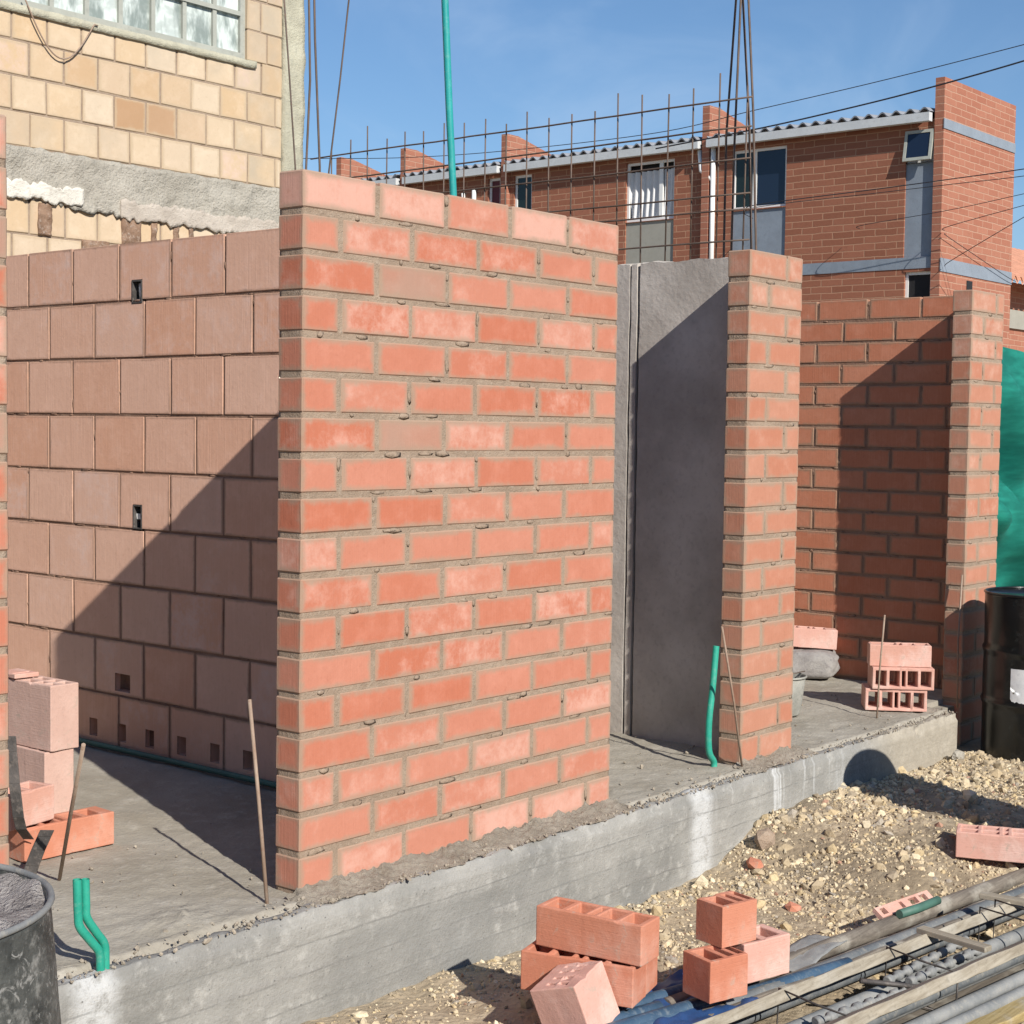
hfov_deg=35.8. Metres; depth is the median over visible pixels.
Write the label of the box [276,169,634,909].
brick wall
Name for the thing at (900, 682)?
clay block
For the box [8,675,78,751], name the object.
clay block
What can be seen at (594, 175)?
steel mesh
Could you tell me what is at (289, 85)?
steel rod
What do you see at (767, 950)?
clay block
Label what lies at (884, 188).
overhead cable
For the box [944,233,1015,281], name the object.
overhead cable
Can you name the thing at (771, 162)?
window
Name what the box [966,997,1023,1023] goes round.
timber board
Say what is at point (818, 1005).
wire stirrup
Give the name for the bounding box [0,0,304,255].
block building
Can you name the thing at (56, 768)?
clay block
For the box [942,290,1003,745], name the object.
brick pier
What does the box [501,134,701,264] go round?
brick house
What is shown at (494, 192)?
window
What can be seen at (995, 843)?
clay block
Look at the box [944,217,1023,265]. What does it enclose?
overhead cable
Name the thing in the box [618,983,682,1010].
blue pipe
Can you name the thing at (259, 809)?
steel rod
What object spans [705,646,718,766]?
conduit pipe
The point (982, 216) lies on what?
overhead cable
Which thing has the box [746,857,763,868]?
brick fragment
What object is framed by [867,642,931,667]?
clay block
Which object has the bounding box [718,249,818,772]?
brick pier
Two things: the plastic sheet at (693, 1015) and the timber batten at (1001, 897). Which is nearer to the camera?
the plastic sheet at (693, 1015)
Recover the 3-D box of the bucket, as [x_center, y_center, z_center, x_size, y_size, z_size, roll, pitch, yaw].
[1.395,0.930,8.230,0.267,0.234,0.267,3,4,40]
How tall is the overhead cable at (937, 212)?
0.561 m
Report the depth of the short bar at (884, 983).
4.87 m
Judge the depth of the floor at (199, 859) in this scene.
5.78 m
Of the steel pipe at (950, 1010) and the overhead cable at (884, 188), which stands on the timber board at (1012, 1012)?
the steel pipe at (950, 1010)
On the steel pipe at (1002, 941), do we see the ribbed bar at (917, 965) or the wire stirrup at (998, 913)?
the ribbed bar at (917, 965)
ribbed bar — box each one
[812,987,905,1023]
[883,935,968,981]
[905,942,989,983]
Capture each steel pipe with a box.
[786,926,1023,1023]
[883,961,1023,1023]
[904,970,1023,1023]
[940,985,1023,1023]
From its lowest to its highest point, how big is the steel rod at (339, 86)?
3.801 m
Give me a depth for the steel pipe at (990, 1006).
4.88 m
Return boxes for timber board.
[693,896,1023,1023]
[702,884,1023,1015]
[824,939,1023,1023]
[888,963,1023,1023]
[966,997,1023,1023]
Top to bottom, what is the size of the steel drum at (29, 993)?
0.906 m
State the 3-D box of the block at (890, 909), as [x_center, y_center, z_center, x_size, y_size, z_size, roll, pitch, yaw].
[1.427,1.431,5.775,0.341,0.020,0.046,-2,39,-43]
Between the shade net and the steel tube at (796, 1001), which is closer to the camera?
the steel tube at (796, 1001)
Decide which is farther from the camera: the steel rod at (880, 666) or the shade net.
the shade net
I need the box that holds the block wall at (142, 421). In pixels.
[6,228,279,788]
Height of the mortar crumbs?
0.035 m
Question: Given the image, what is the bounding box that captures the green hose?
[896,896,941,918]
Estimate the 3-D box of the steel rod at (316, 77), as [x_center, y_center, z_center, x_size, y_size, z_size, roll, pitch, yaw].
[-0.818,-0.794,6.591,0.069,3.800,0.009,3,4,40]
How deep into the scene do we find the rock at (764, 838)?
6.65 m
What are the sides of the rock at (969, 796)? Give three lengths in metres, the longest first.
0.078 x 0.065 x 0.054 m
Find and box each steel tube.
[720,886,1023,1004]
[730,907,1023,1023]
[867,955,1023,1023]
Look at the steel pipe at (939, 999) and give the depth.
5.05 m
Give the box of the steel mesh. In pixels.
[310,73,752,262]
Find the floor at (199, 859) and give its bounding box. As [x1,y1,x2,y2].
[9,677,948,979]
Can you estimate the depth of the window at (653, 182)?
29.81 m
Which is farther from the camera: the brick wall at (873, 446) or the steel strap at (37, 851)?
the brick wall at (873, 446)
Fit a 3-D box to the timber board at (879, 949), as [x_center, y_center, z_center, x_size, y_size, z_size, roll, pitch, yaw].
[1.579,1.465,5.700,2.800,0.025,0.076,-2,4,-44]
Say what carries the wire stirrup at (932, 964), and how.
on the timber board at (951, 998)
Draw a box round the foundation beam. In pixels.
[58,713,957,1023]
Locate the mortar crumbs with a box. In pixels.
[50,694,956,983]
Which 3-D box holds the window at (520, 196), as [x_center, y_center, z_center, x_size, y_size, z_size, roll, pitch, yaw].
[0.258,-6.280,31.710,0.460,0.900,0.040,3,4,40]
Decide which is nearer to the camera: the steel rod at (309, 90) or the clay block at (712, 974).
the clay block at (712, 974)
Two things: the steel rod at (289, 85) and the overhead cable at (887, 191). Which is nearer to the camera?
the steel rod at (289, 85)
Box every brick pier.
[0,114,8,864]
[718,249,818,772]
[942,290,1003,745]
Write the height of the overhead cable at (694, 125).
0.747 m
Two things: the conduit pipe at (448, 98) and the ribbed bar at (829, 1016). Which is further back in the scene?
the conduit pipe at (448, 98)
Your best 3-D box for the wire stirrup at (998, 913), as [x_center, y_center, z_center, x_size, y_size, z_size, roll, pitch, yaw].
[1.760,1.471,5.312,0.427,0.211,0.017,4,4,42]
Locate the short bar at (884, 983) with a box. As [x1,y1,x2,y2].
[859,978,916,988]
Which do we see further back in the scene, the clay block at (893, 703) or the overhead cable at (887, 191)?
the overhead cable at (887, 191)
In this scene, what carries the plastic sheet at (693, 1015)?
on the timber board at (879, 949)
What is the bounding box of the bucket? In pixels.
[792,671,806,716]
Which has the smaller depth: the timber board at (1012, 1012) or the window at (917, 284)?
the timber board at (1012, 1012)
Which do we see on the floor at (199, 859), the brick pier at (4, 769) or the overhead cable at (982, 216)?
the brick pier at (4, 769)
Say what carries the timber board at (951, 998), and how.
on the ground
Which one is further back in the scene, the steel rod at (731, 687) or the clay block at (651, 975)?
the steel rod at (731, 687)
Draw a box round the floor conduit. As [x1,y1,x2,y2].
[79,737,275,787]
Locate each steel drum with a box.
[0,863,60,1023]
[980,586,1023,761]
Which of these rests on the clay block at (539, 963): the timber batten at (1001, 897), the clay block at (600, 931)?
the clay block at (600, 931)
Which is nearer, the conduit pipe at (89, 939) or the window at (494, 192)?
the conduit pipe at (89, 939)
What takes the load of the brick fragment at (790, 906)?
on the rubble
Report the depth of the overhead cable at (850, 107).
22.24 m
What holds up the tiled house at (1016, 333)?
on the ground
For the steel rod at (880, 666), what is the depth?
8.18 m
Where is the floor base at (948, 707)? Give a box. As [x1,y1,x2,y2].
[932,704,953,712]
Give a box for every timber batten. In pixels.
[916,925,991,952]
[979,891,1023,905]
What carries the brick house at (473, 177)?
on the ground
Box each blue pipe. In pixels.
[607,998,707,1023]
[612,1001,663,1021]
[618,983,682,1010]
[641,957,851,1023]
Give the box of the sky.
[303,0,1023,283]
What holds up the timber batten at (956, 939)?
on the timber board at (768, 1001)
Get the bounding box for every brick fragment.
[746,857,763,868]
[785,901,801,911]
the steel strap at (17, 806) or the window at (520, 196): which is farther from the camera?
the window at (520, 196)
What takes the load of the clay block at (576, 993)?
on the ground
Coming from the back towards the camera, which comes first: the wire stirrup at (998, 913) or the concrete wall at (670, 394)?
the concrete wall at (670, 394)
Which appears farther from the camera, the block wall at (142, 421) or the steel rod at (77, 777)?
the block wall at (142, 421)
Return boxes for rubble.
[304,750,1023,1023]
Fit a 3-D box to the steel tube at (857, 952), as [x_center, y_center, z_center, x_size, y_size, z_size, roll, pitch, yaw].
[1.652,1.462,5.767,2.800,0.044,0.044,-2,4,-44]
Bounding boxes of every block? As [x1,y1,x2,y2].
[8,668,38,678]
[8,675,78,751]
[8,780,53,830]
[8,806,113,862]
[17,744,73,813]
[521,940,645,1008]
[530,961,619,1023]
[536,896,659,966]
[646,957,657,993]
[683,945,747,1003]
[696,890,756,947]
[731,924,789,983]
[793,625,837,649]
[861,683,926,711]
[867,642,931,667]
[867,664,934,690]
[872,890,932,919]
[956,823,1023,862]
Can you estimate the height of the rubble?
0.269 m
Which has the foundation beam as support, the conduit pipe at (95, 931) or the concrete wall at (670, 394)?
the conduit pipe at (95, 931)
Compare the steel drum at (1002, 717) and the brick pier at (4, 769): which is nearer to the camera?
the brick pier at (4, 769)
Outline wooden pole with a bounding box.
[664,867,1023,1004]
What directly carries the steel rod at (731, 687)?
on the floor at (199, 859)
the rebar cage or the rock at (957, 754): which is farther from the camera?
the rock at (957, 754)
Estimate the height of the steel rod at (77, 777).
0.564 m
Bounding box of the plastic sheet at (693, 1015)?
[639,969,757,1023]
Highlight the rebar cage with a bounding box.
[723,0,756,257]
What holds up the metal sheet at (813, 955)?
on the wooden pole
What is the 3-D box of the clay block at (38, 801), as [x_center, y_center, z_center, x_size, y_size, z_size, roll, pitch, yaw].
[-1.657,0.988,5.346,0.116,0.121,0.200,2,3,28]
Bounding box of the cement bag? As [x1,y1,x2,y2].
[793,647,839,678]
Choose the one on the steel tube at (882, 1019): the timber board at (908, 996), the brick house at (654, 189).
the timber board at (908, 996)
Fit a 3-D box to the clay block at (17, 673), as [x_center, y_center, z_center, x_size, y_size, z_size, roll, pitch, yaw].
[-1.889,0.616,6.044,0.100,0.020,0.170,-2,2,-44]
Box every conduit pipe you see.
[73,878,104,972]
[82,878,109,970]
[441,0,456,195]
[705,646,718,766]
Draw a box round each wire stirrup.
[776,987,847,1023]
[885,946,958,1010]
[978,906,1023,941]
[993,899,1023,937]
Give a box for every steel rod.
[58,743,85,880]
[248,699,268,903]
[283,0,295,169]
[305,0,310,169]
[313,0,320,171]
[328,0,349,173]
[721,626,742,766]
[876,615,885,717]
[956,575,962,707]
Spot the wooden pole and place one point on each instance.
(871, 931)
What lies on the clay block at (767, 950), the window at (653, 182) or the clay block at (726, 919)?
the clay block at (726, 919)
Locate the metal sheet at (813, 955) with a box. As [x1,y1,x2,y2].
[789,934,847,971]
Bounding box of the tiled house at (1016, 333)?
[1009,248,1023,351]
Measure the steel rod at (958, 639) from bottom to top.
0.721 m
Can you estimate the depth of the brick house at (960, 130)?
27.10 m
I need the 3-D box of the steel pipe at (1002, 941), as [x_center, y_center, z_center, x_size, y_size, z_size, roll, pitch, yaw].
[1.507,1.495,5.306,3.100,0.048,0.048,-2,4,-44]
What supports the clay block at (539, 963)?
on the blue pipe at (636, 1010)
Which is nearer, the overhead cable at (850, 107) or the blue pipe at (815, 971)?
the blue pipe at (815, 971)
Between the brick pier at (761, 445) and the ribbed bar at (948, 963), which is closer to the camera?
the ribbed bar at (948, 963)
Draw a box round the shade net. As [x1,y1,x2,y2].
[995,347,1023,586]
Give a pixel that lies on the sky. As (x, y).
(555, 60)
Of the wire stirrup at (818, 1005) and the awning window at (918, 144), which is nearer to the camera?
the wire stirrup at (818, 1005)
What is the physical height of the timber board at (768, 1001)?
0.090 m
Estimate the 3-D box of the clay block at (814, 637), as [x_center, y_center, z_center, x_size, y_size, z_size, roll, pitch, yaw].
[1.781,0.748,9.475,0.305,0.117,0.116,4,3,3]
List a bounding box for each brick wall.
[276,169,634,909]
[794,296,952,688]
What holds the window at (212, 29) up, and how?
in the block building
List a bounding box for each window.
[0,0,256,68]
[490,178,499,203]
[515,174,531,208]
[627,158,674,221]
[734,145,786,208]
[902,128,933,161]
[905,271,930,297]
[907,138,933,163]
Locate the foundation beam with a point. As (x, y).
(304, 963)
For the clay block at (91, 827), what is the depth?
5.42 m
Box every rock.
[754,827,774,849]
[952,749,964,759]
[963,790,976,802]
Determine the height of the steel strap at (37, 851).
0.170 m
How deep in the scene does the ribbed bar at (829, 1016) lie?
4.71 m
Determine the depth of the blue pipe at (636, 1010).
4.68 m
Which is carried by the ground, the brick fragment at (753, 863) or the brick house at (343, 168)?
the brick house at (343, 168)
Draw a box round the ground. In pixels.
[301,738,1023,1023]
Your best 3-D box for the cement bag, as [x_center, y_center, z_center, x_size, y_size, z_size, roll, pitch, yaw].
[1.778,0.899,9.474,0.364,0.175,0.271,1,3,6]
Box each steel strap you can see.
[8,736,33,838]
[24,830,53,873]
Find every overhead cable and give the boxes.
[303,44,1023,158]
[655,60,1023,148]
[745,176,1022,218]
[746,168,1023,211]
[856,194,1021,228]
[942,205,1023,230]
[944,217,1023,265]
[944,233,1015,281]
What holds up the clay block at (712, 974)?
on the blue pipe at (664, 1011)
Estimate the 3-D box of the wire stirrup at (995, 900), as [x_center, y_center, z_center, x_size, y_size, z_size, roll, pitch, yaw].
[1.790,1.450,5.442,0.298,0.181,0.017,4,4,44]
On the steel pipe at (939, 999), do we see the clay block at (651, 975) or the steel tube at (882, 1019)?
the steel tube at (882, 1019)
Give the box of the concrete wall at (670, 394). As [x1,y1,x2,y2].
[610,257,728,749]
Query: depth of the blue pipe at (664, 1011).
4.68 m
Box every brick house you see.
[336,157,399,185]
[400,148,500,203]
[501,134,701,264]
[697,77,1015,347]
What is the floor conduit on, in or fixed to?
on the floor at (199, 859)
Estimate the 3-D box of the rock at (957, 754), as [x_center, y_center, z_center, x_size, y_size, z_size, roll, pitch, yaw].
[2.318,1.269,8.234,0.046,0.070,0.093,-29,-12,38]

